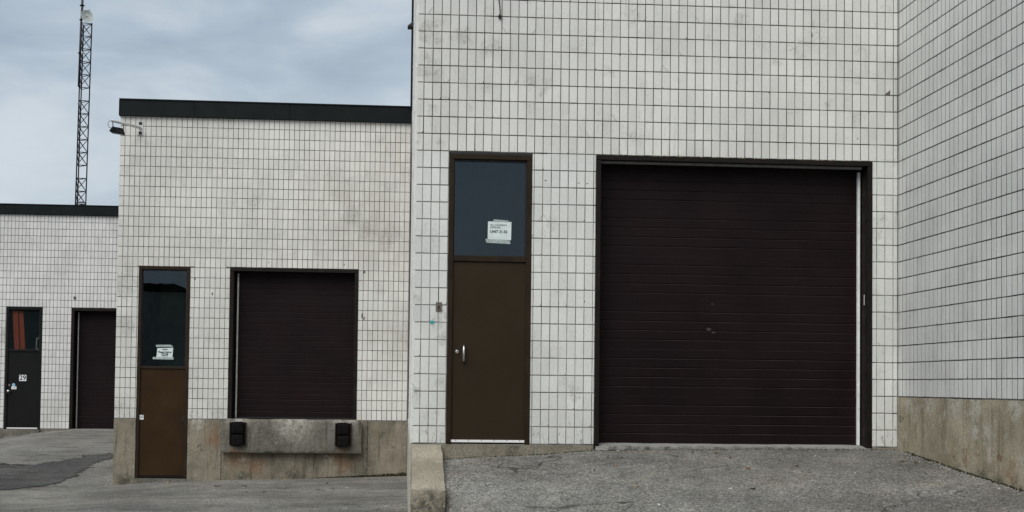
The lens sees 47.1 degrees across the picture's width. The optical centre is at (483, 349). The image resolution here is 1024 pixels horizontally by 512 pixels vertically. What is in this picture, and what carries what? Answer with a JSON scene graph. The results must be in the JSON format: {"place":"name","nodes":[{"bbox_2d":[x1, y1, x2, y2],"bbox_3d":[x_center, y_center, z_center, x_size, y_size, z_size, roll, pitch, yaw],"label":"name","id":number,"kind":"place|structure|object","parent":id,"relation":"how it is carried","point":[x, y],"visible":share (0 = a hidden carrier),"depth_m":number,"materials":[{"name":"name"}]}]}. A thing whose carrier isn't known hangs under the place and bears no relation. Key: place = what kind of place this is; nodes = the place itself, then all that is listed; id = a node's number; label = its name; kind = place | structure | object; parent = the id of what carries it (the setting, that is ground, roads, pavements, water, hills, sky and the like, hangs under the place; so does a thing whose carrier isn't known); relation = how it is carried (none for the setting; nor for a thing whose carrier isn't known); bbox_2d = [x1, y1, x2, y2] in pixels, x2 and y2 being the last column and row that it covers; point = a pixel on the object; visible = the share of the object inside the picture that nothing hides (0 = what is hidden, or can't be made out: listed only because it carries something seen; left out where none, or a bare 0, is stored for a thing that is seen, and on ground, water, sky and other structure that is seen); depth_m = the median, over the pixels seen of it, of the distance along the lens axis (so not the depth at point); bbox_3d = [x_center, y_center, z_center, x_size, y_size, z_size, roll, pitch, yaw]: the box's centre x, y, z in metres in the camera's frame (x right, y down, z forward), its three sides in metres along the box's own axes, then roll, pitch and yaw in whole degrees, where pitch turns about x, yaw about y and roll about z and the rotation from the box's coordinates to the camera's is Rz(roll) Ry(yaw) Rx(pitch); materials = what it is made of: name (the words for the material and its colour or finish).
{"place":"outdoors","nodes":[
{"label":"outdoors","id":0,"kind":"place"},
{"bbox_2d":[0,0,411,205],"label":"sky","id":1,"kind":"structure","parent":0,"point":[355,52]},
{"bbox_2d":[0,430,1023,511],"bbox_3d":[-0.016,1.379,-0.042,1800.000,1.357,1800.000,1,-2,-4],"label":"ground","id":2,"kind":"structure","parent":0,"point":[87,490],"depth_m":12.78,"materials":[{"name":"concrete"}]},
{"bbox_2d":[0,453,112,489],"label":"asphalt patch","id":3,"kind":"object","parent":2,"relation":"on","point":[14,476],"visible":0.99,"depth_m":24.72,"materials":[{"name":"grey asphalt"}]},
{"bbox_2d":[0,203,118,437],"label":"warehouse building","id":4,"kind":"structure","parent":2,"relation":"on","point":[58,273],"depth_m":33.44,"materials":[{"name":"white tile"}]},
{"bbox_2d":[12,311,25,348],"bbox_3d":[-13.241,-0.338,33.538,0.395,1.500,0.120,1,-2,-4],"label":"red curtain","id":5,"kind":"object","parent":4,"relation":"attached to","point":[18,325],"visible":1,"depth_m":33.52,"materials":[{"name":"red fabric"}]},
{"bbox_2d":[19,375,25,380],"bbox_3d":[-13.059,0.812,33.310,0.200,0.172,0.007,1,-2,-4],"label":"number sign","id":6,"kind":"object","parent":4,"relation":"attached to","point":[22,377],"visible":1,"depth_m":33.31,"materials":[{"name":"white plastic"}]},
{"bbox_2d":[6,351,38,428],"bbox_3d":[-13.044,1.155,33.276,0.904,2.188,0.146,1,-2,-4],"label":"door","id":7,"kind":"structure","parent":4,"relation":"in","point":[22,401],"depth_m":33.30,"materials":[{"name":"black paint"}]},
{"bbox_2d":[9,309,39,349],"bbox_3d":[-13.033,-0.564,33.381,0.856,1.144,0.035,1,-2,-4],"label":"transom window","id":8,"kind":"structure","parent":4,"relation":"in","point":[9,309],"depth_m":33.35,"materials":[{"name":"brown metal"}]},
{"bbox_2d":[74,311,116,428],"bbox_3d":[-10.463,0.600,33.751,2.426,3.386,0.061,1,-2,-4],"label":"garage door","id":9,"kind":"structure","parent":4,"relation":"in","point":[97,349],"depth_m":33.68,"materials":[{"name":"red paint"}]},
{"bbox_2d":[75,0,92,204],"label":"lattice tower","id":10,"kind":"structure","parent":2,"relation":"on","point":[80,73],"depth_m":49.37,"materials":[{"name":"metal"}]},
{"bbox_2d":[81,9,92,21],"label":"dish antenna","id":11,"kind":"object","parent":10,"relation":"attached to","point":[86,15],"visible":1,"depth_m":49.23,"materials":[{"name":"grey metal"}]},
{"bbox_2d":[112,98,411,484],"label":"warehouse building","id":12,"kind":"structure","parent":2,"relation":"on","point":[263,277],"depth_m":23.51,"materials":[{"name":"white tile"}]},
{"bbox_2d":[108,119,142,134],"bbox_3d":[-7.020,-4.351,22.979,0.305,0.402,0.915,0,-2,13],"label":"flood light","id":13,"kind":"object","parent":12,"relation":"attached to","point":[118,130],"visible":1,"depth_m":22.77,"materials":[{"name":"white metal"}]},
{"bbox_2d":[138,369,184,475],"bbox_3d":[-6.368,1.440,23.268,0.920,2.108,0.080,1,-2,-4],"label":"door","id":14,"kind":"structure","parent":12,"relation":"in","point":[162,391],"depth_m":23.26,"materials":[{"name":"brown paint"}]},
{"bbox_2d":[153,345,173,359],"bbox_3d":[-6.353,0.053,23.321,0.408,0.296,0.007,1,-2,-4],"label":"paper notice","id":15,"kind":"object","parent":12,"relation":"attached to","point":[164,353],"visible":1,"depth_m":23.32,"materials":[{"name":"white paper"}]},
{"bbox_2d":[141,269,186,366],"bbox_3d":[-6.341,-0.622,23.351,0.876,1.925,0.035,1,-2,-4],"label":"transom window","id":16,"kind":"structure","parent":12,"relation":"in","point":[143,269],"depth_m":23.34,"materials":[{"name":"brown metal"}]},
{"bbox_2d":[233,272,354,418],"bbox_3d":[-3.811,-0.082,23.717,2.394,2.953,0.061,1,-2,-4],"label":"garage door","id":17,"kind":"structure","parent":12,"relation":"in","point":[278,312],"depth_m":23.70,"materials":[{"name":"red paint"}]},
{"bbox_2d":[308,472,405,478],"bbox_3d":[-2.515,2.517,23.414,1.961,0.160,0.138,1,-2,-4],"label":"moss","id":18,"kind":"object","parent":2,"relation":"on","point":[391,474],"visible":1,"depth_m":23.43,"materials":[{"name":"plant"}]},
{"bbox_2d":[410,444,444,511],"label":"retaining kerb","id":19,"kind":"structure","parent":2,"relation":"on","point":[427,490],"depth_m":12.63,"materials":[{"name":"concrete"}]},
{"bbox_2d":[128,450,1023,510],"bbox_3d":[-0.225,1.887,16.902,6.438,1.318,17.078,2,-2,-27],"label":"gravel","id":20,"kind":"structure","parent":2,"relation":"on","point":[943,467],"depth_m":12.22,"materials":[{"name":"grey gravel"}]},
{"bbox_2d":[407,0,897,511],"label":"warehouse building","id":21,"kind":"structure","parent":2,"relation":"on","point":[695,202],"depth_m":14.10,"materials":[{"name":"white tile"}]},
{"bbox_2d":[408,20,413,29],"bbox_3d":[-1.435,-6.399,23.165,0.115,0.125,0.220,1,-2,-4],"label":"wall pack lamp","id":22,"kind":"object","parent":21,"relation":"attached to","point":[410,25],"visible":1,"depth_m":23.06,"materials":[{"name":"black plastic"}]},
{"bbox_2d":[436,302,441,310],"bbox_3d":[-0.522,-0.500,13.754,0.070,0.106,0.022,1,-2,-4],"label":"doorbell plate","id":23,"kind":"object","parent":21,"relation":"attached to","point":[438,306],"visible":1,"depth_m":13.75,"materials":[{"name":"black plastic"}]},
{"bbox_2d":[451,261,525,442],"bbox_3d":[0.065,0.030,13.788,0.912,2.122,0.119,1,-2,-4],"label":"door","id":24,"kind":"structure","parent":21,"relation":"in","point":[489,303],"depth_m":13.80,"materials":[{"name":"brown paint"}]},
{"bbox_2d":[453,159,526,256],"bbox_3d":[0.079,-1.666,13.880,0.861,1.140,0.035,1,-2,-4],"label":"transom window","id":25,"kind":"structure","parent":21,"relation":"in","point":[455,160],"depth_m":13.87,"materials":[{"name":"brown metal"}]},
{"bbox_2d":[486,219,510,243],"bbox_3d":[0.179,-1.390,13.870,0.305,0.291,0.006,1,-2,-4],"label":"paper notice","id":26,"kind":"object","parent":21,"relation":"attached to","point":[499,231],"visible":1,"depth_m":13.87,"materials":[{"name":"white paper"}]},
{"bbox_2d":[599,164,859,444],"bbox_3d":[2.977,-0.540,14.253,3.236,3.398,0.060,1,-2,-4],"label":"garage door","id":27,"kind":"structure","parent":21,"relation":"in","point":[701,264],"depth_m":14.23,"materials":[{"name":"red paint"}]},
{"bbox_2d":[444,448,1023,491],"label":"soil line","id":28,"kind":"object","parent":2,"relation":"on","point":[975,475],"visible":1,"depth_m":13.54,"materials":[{"name":"soil"}]},
{"bbox_2d":[897,0,1023,490],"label":"warehouse building","id":29,"kind":"structure","parent":2,"relation":"on","point":[960,401],"depth_m":12.51,"materials":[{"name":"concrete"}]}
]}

